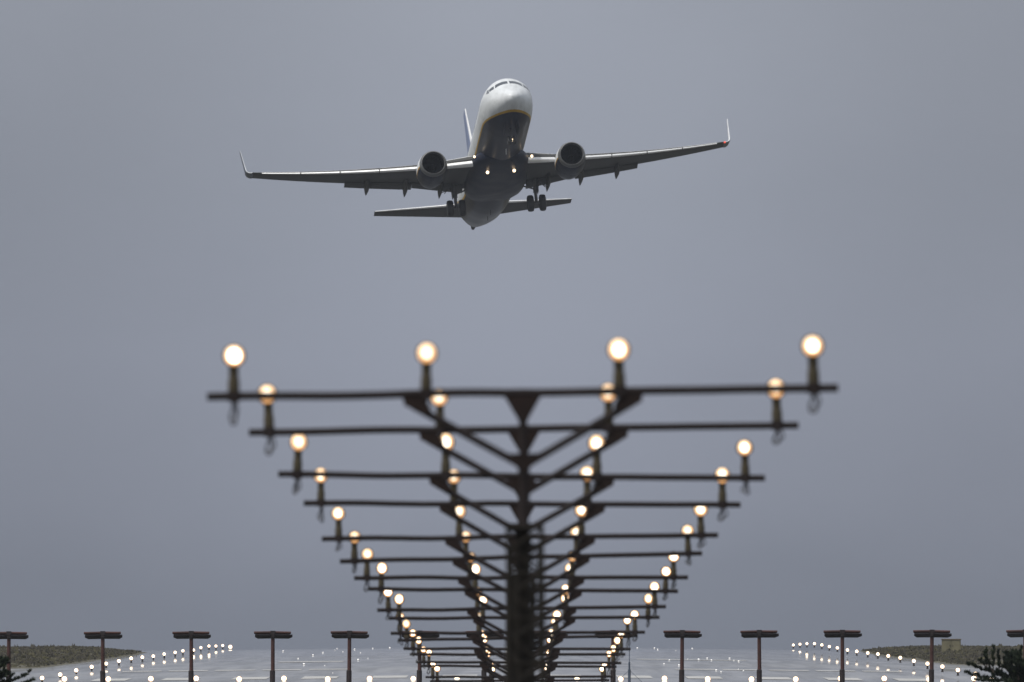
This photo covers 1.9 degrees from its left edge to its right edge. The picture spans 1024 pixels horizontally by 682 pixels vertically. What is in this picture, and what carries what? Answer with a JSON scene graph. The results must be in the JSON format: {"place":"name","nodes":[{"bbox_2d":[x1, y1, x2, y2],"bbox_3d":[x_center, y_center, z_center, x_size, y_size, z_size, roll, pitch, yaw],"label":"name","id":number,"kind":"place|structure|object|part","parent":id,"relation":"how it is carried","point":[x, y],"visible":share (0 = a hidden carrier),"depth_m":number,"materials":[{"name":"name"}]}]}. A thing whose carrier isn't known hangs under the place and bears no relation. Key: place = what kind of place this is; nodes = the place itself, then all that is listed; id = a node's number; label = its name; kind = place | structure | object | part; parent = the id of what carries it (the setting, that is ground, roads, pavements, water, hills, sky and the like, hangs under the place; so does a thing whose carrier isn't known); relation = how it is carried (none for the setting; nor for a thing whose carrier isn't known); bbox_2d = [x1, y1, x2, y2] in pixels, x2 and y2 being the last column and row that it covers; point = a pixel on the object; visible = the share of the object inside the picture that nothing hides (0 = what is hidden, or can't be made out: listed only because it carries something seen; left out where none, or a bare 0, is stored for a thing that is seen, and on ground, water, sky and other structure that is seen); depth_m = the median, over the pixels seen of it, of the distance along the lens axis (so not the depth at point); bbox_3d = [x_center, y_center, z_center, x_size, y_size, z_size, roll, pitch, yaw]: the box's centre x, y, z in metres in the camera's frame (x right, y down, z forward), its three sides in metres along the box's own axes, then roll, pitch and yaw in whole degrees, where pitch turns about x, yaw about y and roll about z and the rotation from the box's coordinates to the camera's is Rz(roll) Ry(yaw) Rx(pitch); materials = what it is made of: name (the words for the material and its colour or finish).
{"place":"outdoors","nodes":[
{"label":"outdoors","id":0,"kind":"place"},
{"bbox_2d":[1,649,146,668],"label":"grass bank","id":1,"kind":"structure","parent":0,"point":[23,666],"depth_m":1918.08,"materials":[{"name":"green plant"}]},
{"bbox_2d":[0,643,140,666],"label":"scrub","id":2,"kind":"object","parent":1,"relation":"on","point":[29,656],"visible":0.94,"depth_m":2048.86,"materials":[{"name":"green plant"}]},
{"bbox_2d":[240,78,729,229],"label":"airliner","id":3,"kind":"object","parent":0,"point":[492,173],"visible":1,"depth_m":2187.46,"materials":[{"name":"paint"}]},
{"bbox_2d":[1,647,1007,681],"bbox_3d":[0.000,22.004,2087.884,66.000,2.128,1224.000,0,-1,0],"label":"runway","id":4,"kind":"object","parent":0,"point":[383,662],"visible":0.72,"depth_m":1783.13,"materials":[{"name":"grey asphalt"}]},
{"bbox_2d":[91,675,926,680],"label":"threshold marking","id":5,"kind":"object","parent":4,"relation":"on","point":[405,676],"visible":0.76,"depth_m":1575.61,"materials":[{"name":"white paint"}]},
{"bbox_2d":[122,669,901,671],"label":"touchdown zone marking","id":6,"kind":"object","parent":4,"relation":"on","point":[685,669],"visible":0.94,"depth_m":1694.97,"materials":[{"name":"white paint"}]},
{"bbox_2d":[289,659,746,661],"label":"aiming point marking","id":7,"kind":"object","parent":4,"relation":"on","point":[342,661],"visible":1,"depth_m":1910.68,"materials":[{"name":"white paint"}]},
{"bbox_2d":[0,0,1023,649],"label":"sky","id":8,"kind":"structure","parent":0,"point":[865,195],"materials":[{"name":"grey"}]},
{"bbox_2d":[861,648,1014,664],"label":"grass bank","id":9,"kind":"structure","parent":0,"point":[929,661],"depth_m":2006.05,"materials":[{"name":"green plant"}]},
{"bbox_2d":[862,643,1022,664],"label":"scrub","id":10,"kind":"object","parent":9,"relation":"on","point":[972,653],"visible":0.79,"depth_m":2125.37,"materials":[{"name":"green plant"}]},
{"bbox_2d":[941,639,961,651],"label":"equipment cabinet","id":11,"kind":"object","parent":9,"relation":"on","point":[953,644],"visible":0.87,"depth_m":2124.36,"materials":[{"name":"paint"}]},
{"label":"door","id":12,"kind":"part","parent":11,"relation":"part of","materials":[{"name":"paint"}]},
{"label":"door","id":13,"kind":"part","parent":11,"relation":"part of","materials":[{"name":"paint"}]},
{"bbox_3d":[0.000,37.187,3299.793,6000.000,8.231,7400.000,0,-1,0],"label":"ground","id":14,"kind":"structure","parent":0,"visible":0},
{"bbox_2d":[0,631,28,679],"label":"localizer antenna","id":15,"kind":"object","parent":14,"relation":"on","point":[8,635],"visible":0.92,"depth_m":1243.86,"materials":[{"name":"black metal"}]},
{"bbox_2d":[0,655,34,681],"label":"pine tree","id":16,"kind":"object","parent":14,"relation":"on","point":[4,662],"visible":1,"depth_m":639.77,"materials":[{"name":"green plant"}]},
{"bbox_2d":[84,631,121,681],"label":"localizer antenna","id":17,"kind":"object","parent":14,"relation":"on","point":[102,635],"visible":1,"depth_m":1243.85,"materials":[{"name":"black metal"}]},
{"bbox_2d":[172,631,210,681],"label":"localizer antenna","id":18,"kind":"object","parent":14,"relation":"on","point":[190,635],"visible":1,"depth_m":1243.85,"materials":[{"name":"black metal"}]},
{"bbox_2d":[254,631,292,681],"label":"localizer antenna","id":19,"kind":"object","parent":14,"relation":"on","point":[272,635],"visible":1,"depth_m":1243.85,"materials":[{"name":"black metal"}]},
{"bbox_2d":[331,631,368,681],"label":"localizer antenna","id":20,"kind":"object","parent":14,"relation":"on","point":[349,635],"visible":1,"depth_m":1243.85,"materials":[{"name":"black metal"}]},
{"bbox_2d":[402,630,438,681],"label":"localizer antenna","id":21,"kind":"object","parent":14,"relation":"on","point":[419,674],"visible":0.31,"depth_m":1243.82,"materials":[{"name":"red paint"}]},
{"bbox_2d":[465,630,503,679],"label":"localizer antenna","id":22,"kind":"object","parent":14,"relation":"on","point":[483,673],"visible":0.16,"depth_m":1243.85,"materials":[{"name":"red paint"}]},
{"bbox_2d":[403,629,630,669],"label":"approach light mast","id":23,"kind":"object","parent":14,"relation":"on","point":[479,651],"visible":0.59,"depth_m":563.94,"materials":[{"name":"metal"}]},
{"bbox_2d":[391,610,644,656],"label":"approach light mast","id":24,"kind":"object","parent":14,"relation":"on","point":[559,635],"visible":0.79,"depth_m":503.77,"materials":[{"name":"metal"}]},
{"bbox_2d":[398,619,637,659],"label":"approach light mast","id":25,"kind":"object","parent":14,"relation":"on","point":[406,624],"visible":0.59,"depth_m":533.85,"materials":[{"name":"metal"}]},
{"bbox_2d":[410,635,625,673],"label":"approach light mast","id":26,"kind":"object","parent":14,"relation":"on","point":[551,659],"visible":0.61,"depth_m":594.03,"materials":[{"name":"metal"}]},
{"bbox_2d":[416,645,620,679],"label":"approach light mast","id":27,"kind":"object","parent":14,"relation":"on","point":[551,666],"visible":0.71,"depth_m":624.12,"materials":[{"name":"metal"}]},
{"bbox_2d":[421,650,616,681],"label":"approach light mast","id":28,"kind":"object","parent":14,"relation":"on","point":[429,665],"visible":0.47,"depth_m":654.20,"materials":[{"name":"metal"}]},
{"bbox_2d":[426,663,612,681],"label":"approach light mast","id":29,"kind":"object","parent":14,"relation":"on","point":[550,678],"visible":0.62,"depth_m":684.29,"materials":[{"name":"metal"}]},
{"bbox_2d":[430,667,608,681],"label":"approach light mast","id":30,"kind":"object","parent":14,"relation":"on","point":[436,669],"visible":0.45,"depth_m":714.38,"materials":[{"name":"metal"}]},
{"bbox_2d":[322,507,717,577],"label":"approach light mast","id":31,"kind":"object","parent":14,"relation":"on","point":[459,537],"visible":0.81,"depth_m":323.24,"materials":[{"name":"metal"}]},
{"bbox_2d":[340,524,701,594],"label":"approach light mast","id":32,"kind":"object","parent":14,"relation":"on","point":[581,560],"visible":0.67,"depth_m":353.33,"materials":[{"name":"metal"}]},
{"bbox_2d":[354,548,687,609],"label":"approach light mast","id":33,"kind":"object","parent":14,"relation":"on","point":[467,582],"visible":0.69,"depth_m":383.42,"materials":[{"name":"metal"}]},
{"bbox_2d":[278,434,764,681],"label":"approach light mast","id":34,"kind":"object","parent":14,"relation":"on","point":[597,477],"visible":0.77,"depth_m":263.06,"materials":[{"name":"metal"}]},
{"bbox_2d":[377,582,665,634],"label":"approach light mast","id":35,"kind":"object","parent":14,"relation":"on","point":[569,611],"visible":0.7,"depth_m":443.59,"materials":[{"name":"metal"}]},
{"bbox_2d":[207,334,837,681],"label":"approach light mast","id":36,"kind":"object","parent":14,"relation":"on","point":[522,402],"visible":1,"depth_m":202.88,"materials":[{"name":"metal"}]},
{"bbox_2d":[304,466,740,595],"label":"approach light mast","id":37,"kind":"object","parent":14,"relation":"on","point":[448,508],"visible":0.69,"depth_m":293.15,"materials":[{"name":"metal"}]},
{"bbox_2d":[368,562,677,620],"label":"approach light mast","id":38,"kind":"object","parent":14,"relation":"on","point":[382,569],"visible":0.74,"depth_m":413.50,"materials":[{"name":"metal"}]},
{"bbox_2d":[249,379,798,681],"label":"approach light mast","id":39,"kind":"object","parent":14,"relation":"on","point":[433,435],"visible":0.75,"depth_m":232.97,"materials":[{"name":"metal"}]},
{"bbox_2d":[389,594,659,643],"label":"approach light mast","id":40,"kind":"object","parent":14,"relation":"on","point":[399,601],"visible":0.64,"depth_m":473.68,"materials":[{"name":"metal"}]},
{"bbox_2d":[595,630,630,681],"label":"localizer antenna","id":41,"kind":"object","parent":14,"relation":"on","point":[613,673],"visible":0.2,"depth_m":1243.84,"materials":[{"name":"red paint"}]},
{"bbox_2d":[617,640,641,681],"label":"thin mast","id":42,"kind":"object","parent":14,"relation":"on","point":[629,675],"visible":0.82,"depth_m":1179.91,"materials":[{"name":"grey metal"}]},
{"bbox_2d":[663,630,701,681],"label":"localizer antenna","id":43,"kind":"object","parent":14,"relation":"on","point":[681,634],"visible":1,"depth_m":1243.84,"materials":[{"name":"red paint"}]},
{"bbox_2d":[740,630,778,681],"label":"localizer antenna","id":44,"kind":"object","parent":14,"relation":"on","point":[758,634],"visible":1,"depth_m":1243.84,"materials":[{"name":"red paint"}]},
{"bbox_2d":[824,630,861,681],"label":"localizer antenna","id":45,"kind":"object","parent":14,"relation":"on","point":[842,634],"visible":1,"depth_m":1243.84,"materials":[{"name":"red paint"}]},
{"bbox_2d":[913,630,951,681],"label":"localizer antenna","id":46,"kind":"object","parent":14,"relation":"on","point":[931,634],"visible":1,"depth_m":1243.85,"materials":[{"name":"red paint"}]},
{"bbox_2d":[964,644,1023,681],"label":"pine tree","id":47,"kind":"object","parent":14,"relation":"on","point":[1015,671],"visible":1,"depth_m":639.81,"materials":[{"name":"green plant"}]},
{"bbox_2d":[1006,629,1023,658],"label":"localizer antenna","id":48,"kind":"object","parent":14,"relation":"on","point":[1015,633],"visible":0.95,"depth_m":1243.89,"materials":[{"name":"red paint"}]}
]}

